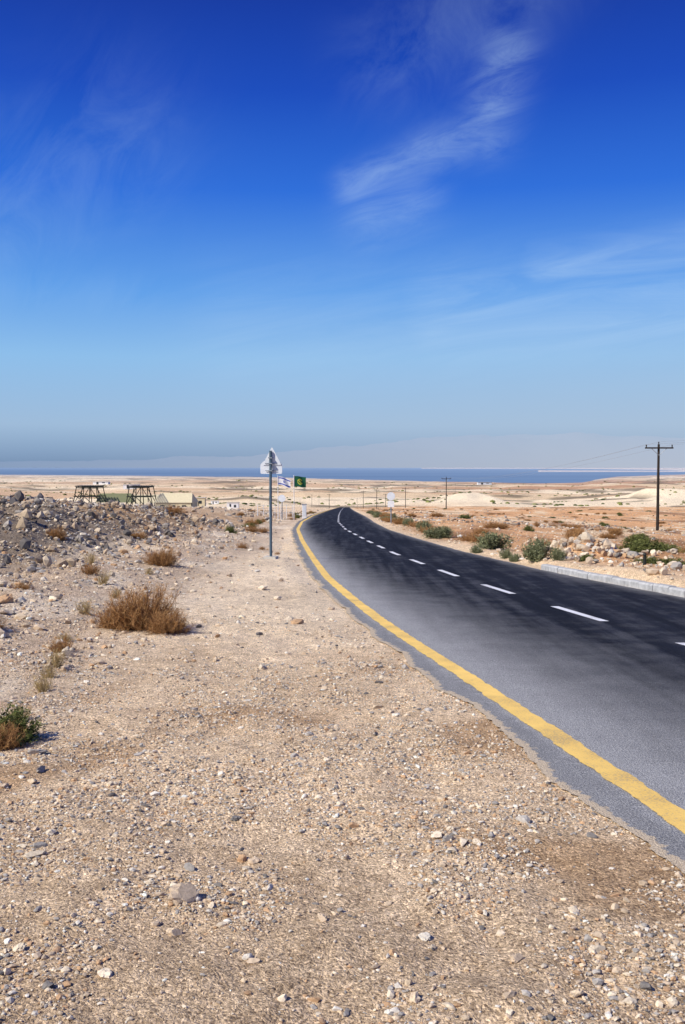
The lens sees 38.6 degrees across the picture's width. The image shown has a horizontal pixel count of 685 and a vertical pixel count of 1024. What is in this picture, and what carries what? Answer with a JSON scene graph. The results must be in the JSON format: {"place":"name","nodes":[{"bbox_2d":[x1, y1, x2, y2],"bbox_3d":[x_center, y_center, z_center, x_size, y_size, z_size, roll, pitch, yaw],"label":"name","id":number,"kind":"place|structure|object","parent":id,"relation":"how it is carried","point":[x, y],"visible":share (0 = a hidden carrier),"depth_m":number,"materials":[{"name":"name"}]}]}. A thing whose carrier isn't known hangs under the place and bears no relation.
{"place":"outdoors","nodes":[
{"label":"outdoors","id":0,"kind":"place"},
{"bbox_2d":[278,477,290,487],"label":"israeli flag","id":1,"kind":"object","parent":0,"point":[283,481],"visible":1,"depth_m":71.98,"materials":[{"name":"white fabric"}]},
{"bbox_2d":[0,468,684,1023],"bbox_3d":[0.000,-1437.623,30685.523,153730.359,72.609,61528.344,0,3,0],"label":"ground","id":2,"kind":"structure","parent":0,"point":[372,880],"depth_m":4.93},
{"bbox_2d":[0,604,11,629],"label":"dry bush","id":3,"kind":"object","parent":2,"relation":"on","point":[1,626],"visible":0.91,"depth_m":10.83,"materials":[{"name":"brown plant"}]},
{"bbox_2d":[0,720,30,750],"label":"dry bush","id":4,"kind":"object","parent":2,"relation":"on","point":[7,742],"visible":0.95,"depth_m":6.24,"materials":[{"name":"brown plant"}]},
{"bbox_2d":[8,703,31,720],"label":"dry grass tuft","id":5,"kind":"object","parent":2,"relation":"on","point":[24,711],"visible":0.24,"depth_m":6.97,"materials":[{"name":"plant"}]},
{"bbox_2d":[10,579,35,589],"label":"dry bush","id":6,"kind":"object","parent":2,"relation":"on","point":[23,587],"visible":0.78,"depth_m":14.03,"materials":[{"name":"brown plant"}]},
{"bbox_2d":[0,701,46,747],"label":"green bush","id":7,"kind":"object","parent":2,"relation":"on","point":[15,715],"visible":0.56,"depth_m":6.41,"materials":[{"name":"green plant"}]},
{"bbox_2d":[0,581,74,656],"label":"boulders","id":8,"kind":"object","parent":2,"relation":"on","point":[6,598],"visible":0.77,"depth_m":11.94,"materials":[{"name":"stone"}]},
{"bbox_2d":[29,671,54,694],"bbox_3d":[-2.481,1.411,8.081,0.220,0.182,0.291,0,3,7],"label":"dry grass tuft","id":9,"kind":"object","parent":2,"relation":"on","point":[38,684],"visible":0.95,"depth_m":8.07,"materials":[{"name":"plant"}]},
{"bbox_2d":[32,662,59,678],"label":"dry grass tuft","id":10,"kind":"object","parent":2,"relation":"on","point":[47,672],"visible":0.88,"depth_m":8.69,"materials":[{"name":"plant"}]},
{"bbox_2d":[43,648,68,667],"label":"dry grass tuft","id":11,"kind":"object","parent":2,"relation":"on","point":[57,663],"visible":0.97,"depth_m":9.19,"materials":[{"name":"plant"}]},
{"bbox_2d":[45,526,68,540],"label":"dry bush","id":12,"kind":"object","parent":2,"relation":"on","point":[54,533],"visible":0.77,"depth_m":22.49,"materials":[{"name":"brown plant"}]},
{"bbox_2d":[48,635,80,651],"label":"dry bush","id":13,"kind":"object","parent":2,"relation":"on","point":[65,644],"visible":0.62,"depth_m":10.05,"materials":[{"name":"brown plant"}]},
{"bbox_2d":[54,631,77,643],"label":"dry grass tuft","id":14,"kind":"object","parent":2,"relation":"on","point":[62,638],"visible":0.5,"depth_m":10.65,"materials":[{"name":"plant"}]},
{"bbox_2d":[75,599,97,615],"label":"dry grass tuft","id":15,"kind":"object","parent":2,"relation":"on","point":[85,609],"visible":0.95,"depth_m":12.58,"materials":[{"name":"plant"}]},
{"bbox_2d":[73,485,106,502],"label":"pergola shelter","id":16,"kind":"object","parent":2,"relation":"on","point":[89,487],"visible":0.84,"depth_m":108.77,"materials":[{"name":"black metal"}]},
{"bbox_2d":[79,560,102,574],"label":"dry bush","id":17,"kind":"object","parent":2,"relation":"on","point":[91,570],"visible":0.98,"depth_m":17.02,"materials":[{"name":"brown plant"}]},
{"bbox_2d":[83,551,98,564],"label":"dry grass tuft","id":18,"kind":"object","parent":2,"relation":"on","point":[91,558],"visible":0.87,"depth_m":19.08,"materials":[{"name":"plant"}]},
{"bbox_2d":[92,481,109,484],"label":"building","id":19,"kind":"structure","parent":2,"relation":"on","point":[101,482],"depth_m":2587.24,"materials":[{"name":"white paint"}]},
{"bbox_2d":[95,569,113,584],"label":"dry grass tuft","id":20,"kind":"object","parent":2,"relation":"on","point":[106,578],"visible":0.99,"depth_m":16.03,"materials":[{"name":"plant"}]},
{"bbox_2d":[91,606,123,628],"bbox_3d":[-2.741,1.245,11.808,0.542,0.348,0.616,1,3,22],"label":"dry bush","id":21,"kind":"object","parent":2,"relation":"on","point":[102,624],"visible":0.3,"depth_m":11.68,"materials":[{"name":"brown plant"}]},
{"bbox_2d":[109,587,121,597],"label":"dry grass tuft","id":22,"kind":"object","parent":2,"relation":"on","point":[116,593],"visible":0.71,"depth_m":14.55,"materials":[{"name":"plant"}]},
{"bbox_2d":[96,493,134,504],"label":"building","id":23,"kind":"structure","parent":2,"relation":"on","point":[120,497],"depth_m":112.38,"materials":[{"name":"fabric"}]},
{"bbox_2d":[0,490,245,587],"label":"rubble berm","id":24,"kind":"structure","parent":2,"relation":"on","point":[23,513],"depth_m":25.43,"materials":[{"name":"stone"}]},
{"bbox_2d":[123,484,139,488],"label":"building","id":25,"kind":"structure","parent":2,"relation":"on","point":[125,486],"depth_m":1940.71,"materials":[{"name":"white paint"}]},
{"bbox_2d":[87,580,185,633],"bbox_3d":[-2.438,1.093,11.625,1.233,0.676,1.083,-1,3,-28],"label":"dry bush","id":26,"kind":"object","parent":2,"relation":"on","point":[135,615],"visible":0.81,"depth_m":11.55,"materials":[{"name":"brown plant"}]},
{"bbox_2d":[130,532,149,539],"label":"dry bush","id":27,"kind":"object","parent":2,"relation":"on","point":[142,535],"visible":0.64,"depth_m":27.00,"materials":[{"name":"brown plant"}]},
{"bbox_2d":[126,485,155,505],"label":"pergola shelter","id":28,"kind":"object","parent":2,"relation":"on","point":[140,487],"visible":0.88,"depth_m":108.73,"materials":[{"name":"black metal"}]},
{"bbox_2d":[128,495,158,503],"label":"beige tent","id":29,"kind":"object","parent":2,"relation":"on","point":[145,500],"visible":0.19,"depth_m":116.06,"materials":[{"name":"fabric"}]},
{"bbox_2d":[145,566,153,574],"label":"dry grass tuft","id":30,"kind":"object","parent":2,"relation":"on","point":[150,572],"visible":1,"depth_m":18.07,"materials":[{"name":"plant"}]},
{"bbox_2d":[138,545,182,566],"bbox_3d":[-3.755,0.883,20.060,0.952,0.471,0.837,0,3,1],"label":"dry bush","id":31,"kind":"object","parent":2,"relation":"on","point":[161,558],"visible":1,"depth_m":19.99,"materials":[{"name":"brown plant"}]},
{"bbox_2d":[136,607,196,634],"bbox_3d":[-2.041,1.250,11.336,0.640,0.348,0.728,2,3,36],"label":"dry bush","id":32,"kind":"object","parent":2,"relation":"on","point":[164,624],"visible":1,"depth_m":11.30,"materials":[{"name":"brown plant"}]},
{"bbox_2d":[161,503,186,514],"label":"dry bush","id":33,"kind":"object","parent":2,"relation":"on","point":[177,510],"visible":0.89,"depth_m":37.92,"materials":[{"name":"brown plant"}]},
{"bbox_2d":[154,493,198,506],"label":"canvas hut","id":34,"kind":"object","parent":2,"relation":"on","point":[179,499],"visible":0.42,"depth_m":111.03,"materials":[{"name":"beige fabric"}]},
{"bbox_2d":[196,497,206,506],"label":"building","id":35,"kind":"structure","parent":2,"relation":"on","point":[202,501],"depth_m":229.11,"materials":[{"name":"beige concrete"}]},
{"bbox_2d":[0,496,408,671],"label":"field stones","id":36,"kind":"object","parent":2,"relation":"on","point":[3,633],"visible":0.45,"depth_m":16.60,"materials":[{"name":"grey stone"}]},
{"bbox_2d":[224,525,237,533],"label":"dry bush","id":37,"kind":"object","parent":2,"relation":"on","point":[230,529],"visible":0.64,"depth_m":37.65,"materials":[{"name":"green plant"}]},
{"bbox_2d":[226,502,239,508],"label":"building","id":38,"kind":"structure","parent":2,"relation":"on","point":[234,505],"depth_m":249.29,"materials":[{"name":"white paint"}]},
{"bbox_2d":[236,542,248,548],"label":"dry bush","id":39,"kind":"object","parent":2,"relation":"on","point":[243,546],"visible":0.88,"depth_m":30.04,"materials":[{"name":"brown plant"}]},
{"bbox_2d":[241,522,256,527],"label":"dry bush","id":40,"kind":"object","parent":2,"relation":"on","point":[251,525],"visible":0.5,"depth_m":47.89,"materials":[{"name":"brown plant"}]},
{"bbox_2d":[240,523,261,531],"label":"dry bush","id":41,"kind":"object","parent":2,"relation":"on","point":[253,529],"visible":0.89,"depth_m":42.85,"materials":[{"name":"brown plant"}]},
{"bbox_2d":[243,518,258,524],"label":"dry bush","id":42,"kind":"object","parent":2,"relation":"on","point":[256,523],"visible":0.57,"depth_m":56.03,"materials":[{"name":"brown plant"}]},
{"bbox_2d":[258,526,268,532],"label":"dry bush","id":43,"kind":"object","parent":2,"relation":"on","point":[264,530],"visible":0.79,"depth_m":44.04,"materials":[{"name":"brown plant"}]},
{"bbox_2d":[260,448,281,558],"bbox_3d":[-1.800,-0.156,24.521,0.560,2.922,0.320,0,3,10],"label":"traffic sign","id":44,"kind":"object","parent":2,"relation":"on","point":[271,464],"visible":0.9,"depth_m":24.51,"materials":[{"name":"metal"}]},
{"bbox_2d":[257,505,292,518],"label":"roadside fence","id":45,"kind":"object","parent":2,"relation":"on","point":[280,508],"visible":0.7,"depth_m":76.08,"materials":[{"name":"white metal"}]},
{"bbox_2d":[278,495,284,519],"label":"speed limit sign","id":46,"kind":"object","parent":2,"relation":"on","point":[281,498],"visible":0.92,"depth_m":71.99,"materials":[{"name":"metal"}]},
{"bbox_2d":[293,475,305,487],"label":"green flag","id":47,"kind":"object","parent":2,"relation":"on","point":[299,481],"visible":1,"depth_m":72.98,"materials":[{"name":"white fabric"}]},
{"bbox_2d":[302,504,306,518],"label":"utility cabinet","id":48,"kind":"object","parent":2,"relation":"on","point":[303,510],"visible":0.81,"depth_m":77.96,"materials":[{"name":"white paint"}]},
{"bbox_2d":[13,686,618,997],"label":"loose stones","id":49,"kind":"object","parent":2,"relation":"on","point":[184,893],"visible":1,"depth_m":3.85,"materials":[{"name":"beige stone"}]},
{"bbox_2d":[0,480,684,506],"bbox_3d":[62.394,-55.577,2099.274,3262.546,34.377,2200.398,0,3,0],"label":"distant shrubs","id":50,"kind":"object","parent":2,"relation":"on","point":[534,504],"visible":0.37,"depth_m":1283.69,"materials":[{"name":"green plant"}]},
{"bbox_2d":[0,601,684,1023],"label":"pebbles","id":51,"kind":"object","parent":2,"relation":"on","point":[414,997],"visible":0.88,"depth_m":5.23,"materials":[{"name":"stone"}]},
{"bbox_2d":[372,513,381,517],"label":"dry bush","id":52,"kind":"object","parent":2,"relation":"on","point":[376,515],"visible":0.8,"depth_m":87.72,"materials":[{"name":"green plant"}]},
{"bbox_2d":[387,492,394,522],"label":"road sign","id":53,"kind":"object","parent":2,"relation":"on","point":[390,496],"visible":0.93,"depth_m":59.99,"materials":[{"name":"metal"}]},
{"bbox_2d":[389,517,403,523],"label":"dry bush","id":54,"kind":"object","parent":2,"relation":"on","point":[397,521],"visible":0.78,"depth_m":58.35,"materials":[{"name":"brown plant"}]},
{"bbox_2d":[402,518,413,525],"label":"dry bush","id":55,"kind":"object","parent":2,"relation":"on","point":[407,523],"visible":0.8,"depth_m":55.66,"materials":[{"name":"plant"}]},
{"bbox_2d":[151,506,684,535],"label":"field stones","id":56,"kind":"object","parent":2,"relation":"on","point":[598,528],"visible":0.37,"depth_m":81.81,"materials":[{"name":"beige stone"}]},
{"bbox_2d":[415,519,431,530],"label":"dry bush","id":57,"kind":"object","parent":2,"relation":"on","point":[424,524],"visible":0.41,"depth_m":47.28,"materials":[{"name":"green plant"}]},
{"bbox_2d":[412,519,435,527],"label":"dry bush","id":58,"kind":"object","parent":2,"relation":"on","point":[432,525],"visible":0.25,"depth_m":50.15,"materials":[{"name":"brown plant"}]},
{"bbox_2d":[414,526,435,532],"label":"dry bush","id":59,"kind":"object","parent":2,"relation":"on","point":[423,529],"visible":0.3,"depth_m":44.68,"materials":[{"name":"brown plant"}]},
{"bbox_2d":[429,511,445,516],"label":"dry bush","id":60,"kind":"object","parent":2,"relation":"on","point":[437,514],"visible":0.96,"depth_m":81.26,"materials":[{"name":"brown plant"}]},
{"bbox_2d":[421,526,456,538],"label":"dry bush","id":61,"kind":"object","parent":2,"relation":"on","point":[438,532],"visible":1,"depth_m":38.71,"materials":[{"name":"green plant"}]},
{"bbox_2d":[445,477,446,507],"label":"utility pole","id":62,"kind":"object","parent":2,"relation":"on","point":[446,492],"visible":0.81,"depth_m":231.95,"materials":[{"name":"brown wood"}]},
{"bbox_2d":[454,514,470,518],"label":"dry bush","id":63,"kind":"object","parent":2,"relation":"on","point":[463,516],"visible":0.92,"depth_m":97.88,"materials":[{"name":"green plant"}]},
{"bbox_2d":[456,532,478,541],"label":"dry bush","id":64,"kind":"object","parent":2,"relation":"on","point":[464,537],"visible":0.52,"depth_m":35.37,"materials":[{"name":"brown plant"}]},
{"bbox_2d":[469,546,483,553],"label":"grey shrub","id":65,"kind":"object","parent":2,"relation":"on","point":[476,549],"visible":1,"depth_m":28.02,"materials":[{"name":"plant"}]},
{"bbox_2d":[460,529,497,542],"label":"dry bush","id":66,"kind":"object","parent":2,"relation":"on","point":[474,539],"visible":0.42,"depth_m":33.41,"materials":[{"name":"brown plant"}]},
{"bbox_2d":[468,526,491,534],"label":"dry bush","id":67,"kind":"object","parent":2,"relation":"on","point":[478,530],"visible":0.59,"depth_m":41.77,"materials":[{"name":"brown plant"}]},
{"bbox_2d":[477,482,491,484],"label":"building","id":68,"kind":"structure","parent":2,"relation":"on","point":[484,483],"depth_m":2887.29,"materials":[{"name":"white paint"}]},
{"bbox_2d":[470,531,514,549],"bbox_3d":[4.487,0.824,29.352,1.354,0.627,1.367,-1,3,-20],"label":"bush","id":69,"kind":"object","parent":2,"relation":"on","point":[493,541],"visible":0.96,"depth_m":29.03,"materials":[{"name":"green plant"}]},
{"bbox_2d":[482,521,514,528],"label":"dry bush","id":70,"kind":"object","parent":2,"relation":"on","point":[497,525],"visible":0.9,"depth_m":49.13,"materials":[{"name":"brown plant"}]},
{"bbox_2d":[498,548,513,558],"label":"grey shrub","id":71,"kind":"object","parent":2,"relation":"on","point":[506,552],"visible":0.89,"depth_m":25.52,"materials":[{"name":"plant"}]},
{"bbox_2d":[508,553,522,561],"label":"grey shrub","id":72,"kind":"object","parent":2,"relation":"on","point":[515,558],"visible":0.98,"depth_m":24.36,"materials":[{"name":"plant"}]},
{"bbox_2d":[523,524,535,531],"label":"dry bush","id":73,"kind":"object","parent":2,"relation":"on","point":[527,528],"visible":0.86,"depth_m":49.18,"materials":[{"name":"green plant"}]},
{"bbox_2d":[378,517,684,579],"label":"roadside stones","id":74,"kind":"object","parent":2,"relation":"on","point":[652,571],"visible":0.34,"depth_m":38.29,"materials":[{"name":"beige stone"}]},
{"bbox_2d":[518,535,553,561],"bbox_3d":[4.609,0.857,23.333,0.828,0.644,0.820,2,3,37],"label":"grey shrub","id":75,"kind":"object","parent":2,"relation":"on","point":[536,551],"visible":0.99,"depth_m":23.22,"materials":[{"name":"plant"}]},
{"bbox_2d":[550,546,566,560],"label":"grey shrub","id":76,"kind":"object","parent":2,"relation":"on","point":[558,553],"visible":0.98,"depth_m":22.39,"materials":[{"name":"plant"}]},
{"bbox_2d":[563,529,584,536],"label":"dry bush","id":77,"kind":"object","parent":2,"relation":"on","point":[568,533],"visible":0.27,"depth_m":42.66,"materials":[{"name":"brown plant"}]},
{"bbox_2d":[563,526,595,539],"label":"dry bush","id":78,"kind":"object","parent":2,"relation":"on","point":[575,534],"visible":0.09,"depth_m":26.14,"materials":[{"name":"brown plant"}]},
{"bbox_2d":[573,554,595,561],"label":"green bush","id":79,"kind":"object","parent":2,"relation":"on","point":[584,557],"visible":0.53,"depth_m":22.14,"materials":[{"name":"green plant"}]},
{"bbox_2d":[494,543,682,561],"bbox_3d":[7.692,1.211,23.241,7.155,0.964,7.220,0,3,0],"label":"rubble pile","id":80,"kind":"object","parent":2,"relation":"on","point":[654,552],"visible":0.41,"depth_m":24.74,"materials":[{"name":"stone"}]},
{"bbox_2d":[522,531,683,565],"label":"rubble pile","id":81,"kind":"object","parent":2,"relation":"on","point":[607,547],"visible":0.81,"depth_m":23.43,"materials":[{"name":"stone"}]},
{"bbox_2d":[598,531,621,538],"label":"dry bush","id":82,"kind":"object","parent":2,"relation":"on","point":[608,536],"visible":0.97,"depth_m":46.07,"materials":[{"name":"brown plant"}]},
{"bbox_2d":[604,528,623,535],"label":"dry bush","id":83,"kind":"object","parent":2,"relation":"on","point":[618,531],"visible":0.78,"depth_m":50.67,"materials":[{"name":"brown plant"}]},
{"bbox_2d":[621,534,653,541],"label":"dry bush","id":84,"kind":"object","parent":2,"relation":"on","point":[630,538],"visible":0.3,"depth_m":41.11,"materials":[{"name":"green plant"}]},
{"bbox_2d":[621,539,656,552],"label":"green bush","id":85,"kind":"object","parent":2,"relation":"on","point":[641,547],"visible":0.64,"depth_m":25.50,"materials":[{"name":"green plant"}]},
{"bbox_2d":[617,533,668,550],"bbox_3d":[8.095,0.846,26.428,1.566,0.598,1.349,0,3,4],"label":"green bush","id":86,"kind":"object","parent":2,"relation":"on","point":[656,545],"visible":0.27,"depth_m":26.47,"materials":[{"name":"green plant"}]},
{"bbox_2d":[643,553,646,566],"bbox_3d":[5.950,0.983,19.269,0.089,0.360,0.089,0,3,0],"label":"marker post","id":87,"kind":"object","parent":2,"relation":"on","point":[644,558],"visible":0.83,"depth_m":19.24,"materials":[{"name":"black metal"}]},
{"bbox_2d":[607,562,684,574],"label":"rubble pile","id":88,"kind":"object","parent":2,"relation":"on","point":[673,566],"visible":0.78,"depth_m":18.46,"materials":[{"name":"stone"}]},
{"bbox_2d":[630,555,666,564],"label":"green bush","id":89,"kind":"object","parent":2,"relation":"on","point":[651,560],"visible":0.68,"depth_m":21.93,"materials":[{"name":"green plant"}]},
{"bbox_2d":[645,442,673,530],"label":"utility pole","id":90,"kind":"object","parent":2,"relation":"on","point":[658,448],"visible":0.93,"depth_m":79.88,"materials":[{"name":"brown wood"}]},
{"bbox_2d":[402,440,684,489],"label":"power lines","id":91,"kind":"object","parent":90,"relation":"attached to","point":[587,459],"visible":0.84,"depth_m":96.75,"materials":[{"name":"metal"}]},
{"bbox_2d":[648,539,680,552],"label":"green bush","id":92,"kind":"object","parent":2,"relation":"on","point":[666,547],"depth_m":27.07,"materials":[{"name":"plant"}]},
{"bbox_2d":[665,542,684,552],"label":"green bush","id":93,"kind":"object","parent":2,"relation":"on","point":[671,546],"visible":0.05,"depth_m":29.03,"materials":[{"name":"green plant"}]},
{"bbox_2d":[665,556,684,565],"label":"green bush","id":94,"kind":"object","parent":2,"relation":"on","point":[670,560],"visible":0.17,"depth_m":22.02,"materials":[{"name":"plant"}]},
{"bbox_2d":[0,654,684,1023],"bbox_3d":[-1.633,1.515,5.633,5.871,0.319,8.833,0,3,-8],"label":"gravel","id":95,"kind":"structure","parent":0,"point":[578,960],"depth_m":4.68,"materials":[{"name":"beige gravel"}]},
{"bbox_2d":[0,432,684,467],"bbox_3d":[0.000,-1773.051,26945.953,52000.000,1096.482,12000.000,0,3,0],"label":"mountain range","id":96,"kind":"structure","parent":0,"point":[521,451],"depth_m":23672.31,"materials":[{"name":"grey"}]},
{"bbox_2d":[0,468,684,482],"bbox_3d":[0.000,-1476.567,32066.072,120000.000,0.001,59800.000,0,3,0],"label":"sea","id":97,"kind":"structure","parent":0,"point":[421,474],"depth_m":7330.10,"materials":[{"name":"liquid"}]},
{"bbox_2d":[0,0,684,461],"label":"sky","id":98,"kind":"structure","parent":0,"point":[229,228],"materials":[{"name":"blue"}]},
{"bbox_2d":[291,507,684,872],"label":"road","id":99,"kind":"structure","parent":0,"point":[611,689],"depth_m":10.51,"materials":[{"name":"grey asphalt"}]},
{"bbox_2d":[296,508,684,833],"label":"yellow edge line","id":100,"kind":"object","parent":99,"relation":"on","point":[664,808],"visible":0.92,"depth_m":6.78,"materials":[{"name":"paint"}]},
{"bbox_2d":[338,512,684,644],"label":"line dashes","id":101,"kind":"object","parent":99,"relation":"on","point":[572,611],"visible":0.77,"depth_m":16.45,"materials":[{"name":"white paint"}]},
{"bbox_2d":[541,564,684,597],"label":"kerb","id":102,"kind":"structure","parent":99,"relation":"on","point":[651,586],"depth_m":17.80,"materials":[{"name":"concrete"}]},
{"bbox_2d":[565,524,583,527],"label":"dry bush","id":103,"kind":"object","parent":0,"point":[575,525],"visible":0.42,"depth_m":68.73,"materials":[{"name":"brown plant"}]}
]}

